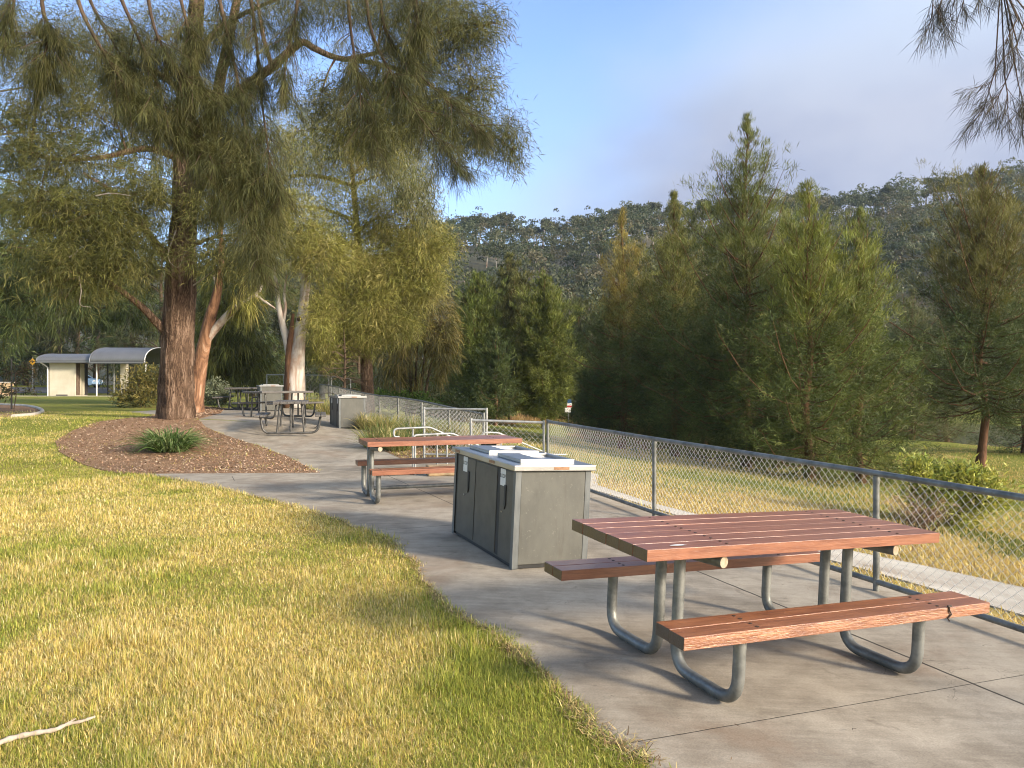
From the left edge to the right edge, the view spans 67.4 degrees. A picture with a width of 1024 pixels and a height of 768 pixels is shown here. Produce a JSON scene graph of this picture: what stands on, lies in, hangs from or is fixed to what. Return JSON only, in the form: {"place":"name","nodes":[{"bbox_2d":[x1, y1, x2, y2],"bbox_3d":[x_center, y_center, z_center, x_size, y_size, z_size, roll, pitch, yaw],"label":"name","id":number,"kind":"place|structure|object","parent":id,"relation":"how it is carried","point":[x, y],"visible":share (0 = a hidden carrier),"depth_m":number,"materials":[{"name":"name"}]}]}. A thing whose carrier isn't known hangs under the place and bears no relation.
{"place":"outdoors","nodes":[
{"label":"outdoors","id":0,"kind":"place"},
{"bbox_2d":[0,387,306,394],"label":"road","id":1,"kind":"structure","parent":0,"point":[90,390],"depth_m":69.88,"materials":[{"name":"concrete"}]},
{"bbox_2d":[88,375,102,387],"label":"parked car","id":2,"kind":"object","parent":1,"relation":"on","point":[91,380],"visible":0.26,"depth_m":73.05,"materials":[{"name":"blue paint"}]},
{"bbox_2d":[300,394,328,408],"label":"ornamental grass","id":3,"kind":"object","parent":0,"point":[310,400],"depth_m":27.05,"materials":[{"name":"green plant"}]},
{"bbox_2d":[0,385,1023,767],"bbox_3d":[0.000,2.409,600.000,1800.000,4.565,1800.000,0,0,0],"label":"ground","id":4,"kind":"structure","parent":0,"point":[90,403],"depth_m":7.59,"materials":[{"name":"green plant"}]},
{"bbox_2d":[0,265,39,373],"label":"background tree","id":5,"kind":"object","parent":4,"relation":"on","point":[11,353],"visible":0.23,"depth_m":63.01,"materials":[{"name":"green plant"}]},
{"bbox_2d":[0,405,39,416],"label":"mulch round","id":6,"kind":"object","parent":4,"relation":"on","point":[4,408],"visible":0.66,"depth_m":26.04,"materials":[{"name":"brown soil"}]},
{"bbox_2d":[0,358,41,408],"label":"sapling","id":7,"kind":"object","parent":6,"relation":"on","point":[7,390],"visible":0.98,"depth_m":26.39,"materials":[{"name":"plant"}]},
{"bbox_2d":[0,403,43,416],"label":"bed edging","id":8,"kind":"object","parent":4,"relation":"on","point":[31,414],"visible":0.68,"depth_m":23.20,"materials":[{"name":"grey concrete"}]},
{"bbox_2d":[0,236,73,380],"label":"background tree","id":9,"kind":"object","parent":4,"relation":"on","point":[21,356],"visible":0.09,"depth_m":80.22,"materials":[{"name":"green plant"}]},
{"bbox_2d":[0,223,80,384],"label":"background tree","id":10,"kind":"object","parent":4,"relation":"on","point":[37,354],"visible":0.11,"depth_m":84.20,"materials":[{"name":"green plant"}]},
{"bbox_2d":[0,715,94,744],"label":"fallen stick","id":11,"kind":"object","parent":4,"relation":"on","point":[10,738],"visible":1,"depth_m":3.26,"materials":[{"name":"beige wood"}]},
{"bbox_2d":[11,234,120,385],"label":"background tree","id":12,"kind":"object","parent":4,"relation":"on","point":[47,341],"visible":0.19,"depth_m":78.36,"materials":[{"name":"green plant"}]},
{"bbox_2d":[6,235,140,384],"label":"background tree","id":13,"kind":"object","parent":4,"relation":"on","point":[45,379],"visible":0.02,"depth_m":104.69,"materials":[{"name":"green plant"}]},
{"bbox_2d":[41,210,146,378],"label":"background tree","id":14,"kind":"object","parent":4,"relation":"on","point":[81,350],"visible":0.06,"depth_m":85.68,"materials":[{"name":"green plant"}]},
{"bbox_2d":[35,347,160,395],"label":"toilet block","id":15,"kind":"structure","parent":4,"relation":"on","point":[68,374],"depth_m":56.60,"materials":[{"name":"paint"}]},
{"bbox_2d":[80,368,84,393],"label":"door","id":16,"kind":"structure","parent":15,"relation":"in","point":[82,370],"depth_m":57.43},
{"bbox_2d":[76,259,163,385],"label":"background tree","id":17,"kind":"object","parent":4,"relation":"on","point":[92,344],"visible":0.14,"depth_m":76.92,"materials":[{"name":"green plant"}]},
{"bbox_2d":[0,37,256,358],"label":"river oak","id":18,"kind":"object","parent":4,"relation":"on","point":[11,300],"visible":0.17,"depth_m":31.21,"materials":[{"name":"green plant"}]},
{"bbox_2d":[107,360,158,407],"bbox_3d":[-13.845,0.119,28.694,2.365,2.178,2.718,0,0,-31],"label":"golden shrub","id":19,"kind":"object","parent":4,"relation":"on","point":[138,394],"visible":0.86,"depth_m":28.55,"materials":[{"name":"green plant"}]},
{"bbox_2d":[91,237,204,387],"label":"background tree","id":20,"kind":"object","parent":4,"relation":"on","point":[118,341],"visible":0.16,"depth_m":68.39,"materials":[{"name":"green plant"}]},
{"bbox_2d":[55,406,319,473],"bbox_3d":[-9.586,1.190,21.105,4.329,0.650,20.601,0,0,-26],"label":"mulch bed","id":21,"kind":"object","parent":4,"relation":"on","point":[99,459],"visible":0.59,"depth_m":14.94,"materials":[{"name":"brown wood"}]},
{"bbox_2d":[104,425,231,454],"bbox_3d":[-6.694,1.075,15.129,2.314,0.510,2.157,0,0,36],"label":"strappy plant","id":22,"kind":"object","parent":21,"relation":"on","point":[177,441],"visible":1,"depth_m":14.86,"materials":[{"name":"green plant"}]},
{"bbox_2d":[204,376,235,407],"bbox_3d":[-10.693,0.260,27.508,1.624,1.281,2.026,0,0,0],"label":"grey shrub","id":23,"kind":"object","parent":21,"relation":"on","point":[215,389],"visible":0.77,"depth_m":27.29,"materials":[{"name":"green plant"}]},
{"bbox_2d":[165,127,278,412],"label":"gum tree","id":24,"kind":"object","parent":21,"relation":"on","point":[210,328],"visible":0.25,"depth_m":23.35,"materials":[{"name":"orange plant"}]},
{"bbox_2d":[0,0,543,419],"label":"river oak","id":25,"kind":"object","parent":21,"relation":"on","point":[175,326],"visible":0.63,"depth_m":17.85,"materials":[{"name":"green plant"}]},
{"bbox_2d":[194,251,265,375],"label":"background tree","id":26,"kind":"object","parent":4,"relation":"on","point":[209,296],"visible":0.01,"depth_m":59.23,"materials":[{"name":"green plant"}]},
{"bbox_2d":[194,272,284,404],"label":"river oak","id":27,"kind":"object","parent":4,"relation":"on","point":[246,363],"visible":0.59,"depth_m":32.52,"materials":[{"name":"green plant"}]},
{"bbox_2d":[210,246,297,396],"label":"background tree","id":28,"kind":"object","parent":4,"relation":"on","point":[277,353],"visible":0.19,"depth_m":53.86,"materials":[{"name":"green plant"}]},
{"bbox_2d":[0,0,516,312],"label":"river oak","id":29,"kind":"object","parent":4,"relation":"on","point":[125,84],"visible":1,"depth_m":8.03,"materials":[{"name":"green plant"}]},
{"bbox_2d":[231,258,330,397],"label":"background tree","id":30,"kind":"object","parent":4,"relation":"on","point":[274,317],"visible":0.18,"depth_m":64.98,"materials":[{"name":"green plant"}]},
{"bbox_2d":[275,277,354,400],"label":"background tree","id":31,"kind":"object","parent":4,"relation":"on","point":[321,380],"visible":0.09,"depth_m":61.11,"materials":[{"name":"green plant"}]},
{"bbox_2d":[213,85,469,412],"bbox_3d":[-7.018,-5.389,29.793,10.830,13.121,8.180,0,0,0],"label":"river oak","id":32,"kind":"object","parent":4,"relation":"on","point":[363,333],"visible":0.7,"depth_m":29.30,"materials":[{"name":"green plant"}]},
{"bbox_2d":[312,330,374,402],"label":"tree","id":33,"kind":"object","parent":4,"relation":"on","point":[344,379],"visible":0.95,"depth_m":28.21,"materials":[{"name":"green plant"}]},
{"bbox_2d":[260,117,455,407],"bbox_3d":[-6.089,-4.286,28.251,7.868,11.184,2.672,0,0,7],"label":"gum tree","id":34,"kind":"object","parent":4,"relation":"on","point":[294,376],"visible":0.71,"depth_m":28.24,"materials":[{"name":"white plant"}]},
{"bbox_2d":[326,288,401,406],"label":"background tree","id":35,"kind":"object","parent":4,"relation":"on","point":[356,386],"visible":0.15,"depth_m":59.08,"materials":[{"name":"green plant"}]},
{"bbox_2d":[352,296,430,407],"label":"background tree","id":36,"kind":"object","parent":4,"relation":"on","point":[394,359],"visible":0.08,"depth_m":63.88,"materials":[{"name":"green plant"}]},
{"bbox_2d":[319,384,485,446],"bbox_3d":[-4.142,0.835,22.757,0.068,1.692,18.127,0,0,-24],"label":"chain link fence","id":37,"kind":"object","parent":4,"relation":"on","point":[418,401],"visible":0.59,"depth_m":19.35,"materials":[{"name":"metal"}]},
{"bbox_2d":[358,384,448,414],"bbox_3d":[-4.662,0.790,33.883,4.803,1.589,2.588,0,0,20],"label":"green bush","id":38,"kind":"object","parent":4,"relation":"on","point":[388,393],"visible":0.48,"depth_m":33.62,"materials":[{"name":"green plant"}]},
{"bbox_2d":[364,429,454,457],"bbox_3d":[-3.039,1.319,18.577,1.511,0.347,9.562,0,0,-24],"label":"planting bed","id":39,"kind":"object","parent":4,"relation":"on","point":[426,449],"visible":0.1,"depth_m":15.63,"materials":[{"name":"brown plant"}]},
{"bbox_2d":[346,411,390,429],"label":"ornamental grass","id":40,"kind":"object","parent":39,"relation":"on","point":[362,419],"depth_m":19.75,"materials":[{"name":"green plant"}]},
{"bbox_2d":[338,419,407,447],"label":"ornamental grass","id":41,"kind":"object","parent":39,"relation":"on","point":[369,434],"depth_m":16.17,"materials":[{"name":"green plant"}]},
{"bbox_2d":[360,414,408,432],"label":"ornamental grass","id":42,"kind":"object","parent":39,"relation":"on","point":[378,421],"depth_m":19.02,"materials":[{"name":"green plant"}]},
{"bbox_2d":[366,425,420,450],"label":"ornamental grass","id":43,"kind":"object","parent":39,"relation":"on","point":[395,448],"depth_m":15.73,"materials":[{"name":"green plant"}]},
{"bbox_2d":[387,417,437,436],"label":"ornamental grass","id":44,"kind":"object","parent":39,"relation":"on","point":[410,424],"depth_m":17.28,"materials":[{"name":"green plant"}]},
{"bbox_2d":[419,419,479,447],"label":"ornamental grass","id":45,"kind":"object","parent":39,"relation":"on","point":[442,446],"depth_m":16.13,"materials":[{"name":"green plant"}]},
{"bbox_2d":[428,418,500,446],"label":"ornamental grass","id":46,"kind":"object","parent":39,"relation":"on","point":[468,432],"depth_m":16.09,"materials":[{"name":"plant"}]},
{"bbox_2d":[372,291,467,415],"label":"river oak","id":47,"kind":"object","parent":4,"relation":"on","point":[439,346],"visible":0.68,"depth_m":35.43,"materials":[{"name":"green plant"}]},
{"bbox_2d":[400,315,452,402],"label":"background tree","id":48,"kind":"object","parent":4,"relation":"on","point":[426,373],"visible":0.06,"depth_m":65.33,"materials":[{"name":"green plant"}]},
{"bbox_2d":[414,313,471,407],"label":"she oak","id":49,"kind":"object","parent":4,"relation":"on","point":[447,382],"visible":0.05,"depth_m":57.85,"materials":[{"name":"green plant"}]},
{"bbox_2d":[423,407,487,457],"bbox_3d":[-1.079,1.046,14.606,1.268,1.208,0.063,0,0,9],"label":"fence return","id":50,"kind":"object","parent":4,"relation":"on","point":[467,409],"visible":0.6,"depth_m":14.62,"materials":[{"name":"silver metal"}]},
{"bbox_2d":[428,383,484,422],"bbox_3d":[-2.519,0.923,35.524,2.492,1.964,3.774,0,0,-42],"label":"dark bush","id":51,"kind":"object","parent":4,"relation":"on","point":[457,402],"visible":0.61,"depth_m":35.59,"materials":[{"name":"green plant"}]},
{"bbox_2d":[418,267,527,423],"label":"she oak","id":52,"kind":"object","parent":4,"relation":"on","point":[479,311],"visible":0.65,"depth_m":45.22,"materials":[{"name":"green plant"}]},
{"bbox_2d":[467,327,526,425],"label":"she oak","id":53,"kind":"object","parent":4,"relation":"on","point":[497,366],"visible":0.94,"depth_m":42.73,"materials":[{"name":"green plant"}]},
{"bbox_2d":[486,252,535,423],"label":"she oak","id":54,"kind":"object","parent":4,"relation":"on","point":[515,279],"visible":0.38,"depth_m":48.34,"materials":[{"name":"green plant"}]},
{"bbox_2d":[508,266,591,428],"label":"she oak","id":55,"kind":"object","parent":4,"relation":"on","point":[542,369],"visible":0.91,"depth_m":44.25,"materials":[{"name":"green plant"}]},
{"bbox_2d":[559,297,605,416],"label":"she oak","id":56,"kind":"object","parent":4,"relation":"on","point":[578,325],"visible":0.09,"depth_m":61.42,"materials":[{"name":"green plant"}]},
{"bbox_2d":[555,367,626,444],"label":"she oak","id":57,"kind":"object","parent":4,"relation":"on","point":[584,405],"visible":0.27,"depth_m":32.77,"materials":[{"name":"green plant"}]},
{"bbox_2d":[569,286,667,412],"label":"she oak","id":58,"kind":"object","parent":4,"relation":"on","point":[593,317],"visible":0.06,"depth_m":57.41,"materials":[{"name":"green plant"}]},
{"bbox_2d":[527,205,717,452],"bbox_3d":[4.827,-1.966,29.839,6.627,10.271,6.095,0,0,37],"label":"she oak","id":59,"kind":"object","parent":4,"relation":"on","point":[619,264],"visible":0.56,"depth_m":29.60,"materials":[{"name":"green plant"}]},
{"bbox_2d":[532,296,718,448],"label":"she oak","id":60,"kind":"object","parent":4,"relation":"on","point":[610,386],"visible":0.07,"depth_m":31.84,"materials":[{"name":"green plant"}]},
{"bbox_2d":[596,188,753,459],"bbox_3d":[6.015,-1.929,27.323,6.294,9.968,6.389,0,0,0],"label":"she oak","id":61,"kind":"object","parent":4,"relation":"on","point":[666,250],"visible":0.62,"depth_m":26.69,"materials":[{"name":"green plant"}]},
{"bbox_2d":[610,276,831,446],"bbox_3d":[8.663,-0.641,32.675,10.432,8.519,8.536,0,0,0],"label":"she oak","id":62,"kind":"object","parent":4,"relation":"on","point":[702,359],"visible":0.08,"depth_m":32.48,"materials":[{"name":"green plant"}]},
{"bbox_2d":[590,112,870,471],"bbox_3d":[6.294,-2.563,22.745,7.894,11.403,7.462,0,0,0],"label":"she oak","id":63,"kind":"object","parent":4,"relation":"on","point":[745,236],"visible":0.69,"depth_m":22.64,"materials":[{"name":"green plant"}]},
{"bbox_2d":[473,427,1023,624],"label":"rough grass","id":64,"kind":"structure","parent":4,"relation":"on","point":[1017,564],"depth_m":13.79,"materials":[{"name":"yellow plant"}]},
{"bbox_2d":[699,286,823,469],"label":"she oak","id":65,"kind":"object","parent":4,"relation":"on","point":[766,379],"visible":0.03,"depth_m":24.77,"materials":[{"name":"green plant"}]},
{"bbox_2d":[704,177,924,490],"bbox_3d":[7.379,-1.143,19.347,5.038,8.326,5.066,0,0,0],"label":"she oak","id":66,"kind":"object","parent":4,"relation":"on","point":[796,406],"visible":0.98,"depth_m":19.04,"materials":[{"name":"green plant"}]},
{"bbox_2d":[754,204,954,486],"bbox_3d":[9.204,-0.795,20.520,5.234,8.047,4.782,0,0,0],"label":"she oak","id":67,"kind":"object","parent":4,"relation":"on","point":[890,377],"visible":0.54,"depth_m":20.09,"materials":[{"name":"green plant"}]},
{"bbox_2d":[848,328,961,438],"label":"she oak","id":68,"kind":"object","parent":4,"relation":"on","point":[890,336],"visible":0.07,"depth_m":54.52,"materials":[{"name":"green plant"}]},
{"bbox_2d":[880,485,974,530],"bbox_3d":[6.312,1.911,11.739,1.118,0.693,1.340,0,0,-40],"label":"dry shrub","id":69,"kind":"object","parent":4,"relation":"on","point":[927,521],"visible":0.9,"depth_m":11.73,"materials":[{"name":"green plant"}]},
{"bbox_2d":[833,157,1023,470],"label":"she oak","id":70,"kind":"object","parent":4,"relation":"on","point":[986,267],"visible":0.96,"depth_m":23.57,"materials":[{"name":"green plant"}]},
{"bbox_2d":[863,286,994,442],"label":"she oak","id":71,"kind":"object","parent":4,"relation":"on","point":[916,315],"visible":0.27,"depth_m":37.59,"materials":[{"name":"green plant"}]},
{"bbox_2d":[892,445,1023,529],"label":"yellow shrub","id":72,"kind":"object","parent":4,"relation":"on","point":[967,473],"visible":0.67,"depth_m":12.98,"materials":[{"name":"green plant"}]},
{"bbox_2d":[899,287,1018,444],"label":"she oak","id":73,"kind":"object","parent":4,"relation":"on","point":[960,428],"visible":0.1,"depth_m":43.62,"materials":[{"name":"green plant"}]},
{"bbox_2d":[908,0,1023,157],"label":"river oak","id":74,"kind":"object","parent":4,"relation":"on","point":[939,12],"visible":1,"depth_m":6.39,"materials":[{"name":"green plant"}]},
{"bbox_2d":[939,271,1023,453],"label":"she oak","id":75,"kind":"object","parent":4,"relation":"on","point":[1020,442],"visible":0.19,"depth_m":30.02,"materials":[{"name":"green plant"}]},
{"bbox_2d":[0,195,1023,414],"bbox_3d":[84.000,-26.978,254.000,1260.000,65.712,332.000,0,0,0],"label":"hill","id":76,"kind":"structure","parent":0,"point":[475,263],"depth_m":164.82,"materials":[{"name":"green plant"}]},
{"bbox_2d":[465,214,493,246],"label":"skyline gum","id":77,"kind":"object","parent":76,"relation":"on","point":[488,219],"visible":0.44,"depth_m":225.14,"materials":[{"name":"green plant"}]},
{"bbox_2d":[497,211,515,243],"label":"skyline gum","id":78,"kind":"object","parent":76,"relation":"on","point":[508,217],"visible":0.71,"depth_m":232.36,"materials":[{"name":"green plant"}]},
{"bbox_2d":[539,217,556,247],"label":"skyline gum","id":79,"kind":"object","parent":76,"relation":"on","point":[545,219],"visible":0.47,"depth_m":227.00,"materials":[{"name":"green plant"}]},
{"bbox_2d":[569,215,586,239],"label":"skyline gum","id":80,"kind":"object","parent":76,"relation":"on","point":[574,218],"visible":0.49,"depth_m":223.95,"materials":[{"name":"green plant"}]},
{"bbox_2d":[195,157,1023,400],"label":"hillside forest","id":81,"kind":"object","parent":76,"relation":"on","point":[645,221],"visible":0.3,"depth_m":169.72,"materials":[{"name":"green plant"}]},
{"bbox_2d":[644,201,662,232],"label":"skyline gum","id":82,"kind":"object","parent":76,"relation":"on","point":[653,203],"visible":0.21,"depth_m":233.47,"materials":[{"name":"green plant"}]},
{"bbox_2d":[875,184,897,215],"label":"skyline gum","id":83,"kind":"object","parent":76,"relation":"on","point":[887,189],"visible":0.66,"depth_m":224.55,"materials":[{"name":"green plant"}]},
{"bbox_2d":[923,176,943,206],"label":"skyline gum","id":84,"kind":"object","parent":76,"relation":"on","point":[934,181],"visible":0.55,"depth_m":229.46,"materials":[{"name":"green plant"}]},
{"bbox_2d":[0,0,1023,267],"label":"sky","id":85,"kind":"structure","parent":0,"point":[633,95],"materials":[{"name":"blue"}]},
{"bbox_2d":[428,411,641,440],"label":"tawny grass","id":86,"kind":"structure","parent":0,"point":[520,417],"depth_m":50.89,"materials":[{"name":"plant"}]},
{"bbox_2d":[132,408,1023,767],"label":"pavement","id":87,"kind":"structure","parent":0,"point":[954,698],"depth_m":4.50,"materials":[{"name":"concrete"}]},
{"bbox_2d":[212,387,257,409],"bbox_3d":[-9.275,0.497,26.500,1.580,0.750,1.900,0,0,-6],"label":"slat table","id":88,"kind":"object","parent":87,"relation":"on","point":[238,407],"visible":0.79,"depth_m":25.79,"materials":[{"name":"grey metal"}]},
{"bbox_2d":[256,384,282,410],"bbox_3d":[-8.051,0.442,25.498,0.748,0.870,1.542,0,0,-22],"label":"barbecue","id":89,"kind":"object","parent":87,"relation":"on","point":[271,387],"visible":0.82,"depth_m":24.82,"materials":[{"name":"silver metal"}]},
{"bbox_2d":[232,391,323,418],"bbox_3d":[-6.522,0.572,21.500,1.580,0.750,1.900,0,0,30],"label":"slat table","id":90,"kind":"object","parent":87,"relation":"on","point":[265,401],"visible":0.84,"depth_m":21.13,"materials":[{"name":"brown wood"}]},
{"bbox_2d":[254,400,325,433],"bbox_3d":[-5.246,0.771,18.300,1.580,0.750,1.900,0,0,-14],"label":"slat table","id":91,"kind":"object","parent":87,"relation":"on","point":[260,415],"visible":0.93,"depth_m":17.64,"materials":[{"name":"grey metal"}]},
{"bbox_2d":[306,398,329,414],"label":"ornamental grass","id":92,"kind":"object","parent":87,"relation":"on","point":[326,407],"depth_m":24.93,"materials":[{"name":"green plant"}]},
{"bbox_2d":[329,394,366,428],"bbox_3d":[-4.421,0.719,20.598,0.748,0.870,1.542,0,0,-22],"label":"barbecue","id":93,"kind":"object","parent":87,"relation":"on","point":[343,407],"visible":0.95,"depth_m":19.94,"materials":[{"name":"silver metal"}]},
{"bbox_2d":[120,470,676,767],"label":"edge litter","id":94,"kind":"object","parent":87,"relation":"on","point":[636,751],"visible":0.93,"depth_m":3.70,"materials":[{"name":"plant"}]},
{"bbox_2d":[393,426,469,466],"bbox_3d":[-0.570,1.337,13.801,3.203,1.197,0.035,0,0,-23],"label":"handrail","id":95,"kind":"object","parent":87,"relation":"on","point":[422,427],"visible":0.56,"depth_m":13.31,"materials":[{"name":"silver metal"}]},
{"bbox_2d":[355,435,521,503],"bbox_3d":[-0.948,1.091,10.157,2.036,0.750,1.410,0,0,-20],"label":"picnic table","id":96,"kind":"object","parent":87,"relation":"on","point":[372,445],"visible":0.66,"depth_m":9.91,"materials":[{"name":"wood"}]},
{"bbox_2d":[426,464,454,475],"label":"stone block","id":97,"kind":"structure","parent":87,"relation":"on","point":[442,474],"depth_m":12.27,"materials":[{"name":"stone"}]},
{"bbox_2d":[413,432,478,474],"bbox_3d":[-0.150,1.380,12.959,3.159,1.172,0.035,0,0,-23],"label":"handrail","id":98,"kind":"object","parent":87,"relation":"on","point":[436,434],"visible":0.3,"depth_m":12.48,"materials":[{"name":"silver metal"}]},
{"bbox_2d":[470,418,544,452],"bbox_3d":[-0.070,1.135,12.026,1.188,1.196,0.060,0,0,0],"label":"fence return","id":99,"kind":"object","parent":87,"relation":"on","point":[506,421],"visible":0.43,"depth_m":12.00,"materials":[{"name":"silver metal"}]},
{"bbox_2d":[452,445,595,569],"bbox_3d":[0.037,1.048,6.960,0.748,0.870,1.542,2,0,-23],"label":"barbecue","id":100,"kind":"object","parent":87,"relation":"on","point":[516,507],"visible":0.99,"depth_m":6.36,"materials":[{"name":"silver metal"}]},
{"bbox_2d":[457,455,475,539],"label":"door","id":101,"kind":"structure","parent":100,"relation":"in","point":[467,467],"depth_m":7.18,"materials":[{"name":"silver metal"}]},
{"bbox_2d":[497,468,513,561],"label":"door","id":102,"kind":"structure","parent":100,"relation":"in","point":[506,478],"depth_m":6.32,"materials":[{"name":"silver metal"}]},
{"bbox_2d":[482,431,566,454],"bbox_3d":[0.212,1.443,14.515,1.845,1.127,0.050,0,0,-24],"label":"handrail","id":103,"kind":"object","parent":87,"relation":"on","point":[522,442],"visible":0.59,"depth_m":14.51,"materials":[{"name":"silver metal"}]},
{"bbox_2d":[544,509,989,702],"bbox_3d":[1.412,1.196,4.449,2.036,0.751,1.421,2,1,-24],"label":"picnic table","id":104,"kind":"object","parent":87,"relation":"on","point":[661,547],"visible":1,"depth_m":4.17,"materials":[{"name":"wood"}]},
{"bbox_2d":[546,419,1023,632],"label":"chain link fence","id":105,"kind":"object","parent":87,"relation":"on","point":[876,581],"visible":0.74,"depth_m":6.46,"materials":[{"name":"metal"}]},
{"bbox_2d":[590,473,1023,616],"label":"path","id":106,"kind":"structure","parent":0,"point":[979,591],"depth_m":7.34,"materials":[{"name":"grey concrete"}]},
{"bbox_2d":[764,417,1022,447],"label":"river water","id":107,"kind":"structure","parent":0,"point":[975,430],"depth_m":57.34,"materials":[{"name":"grey liquid"}]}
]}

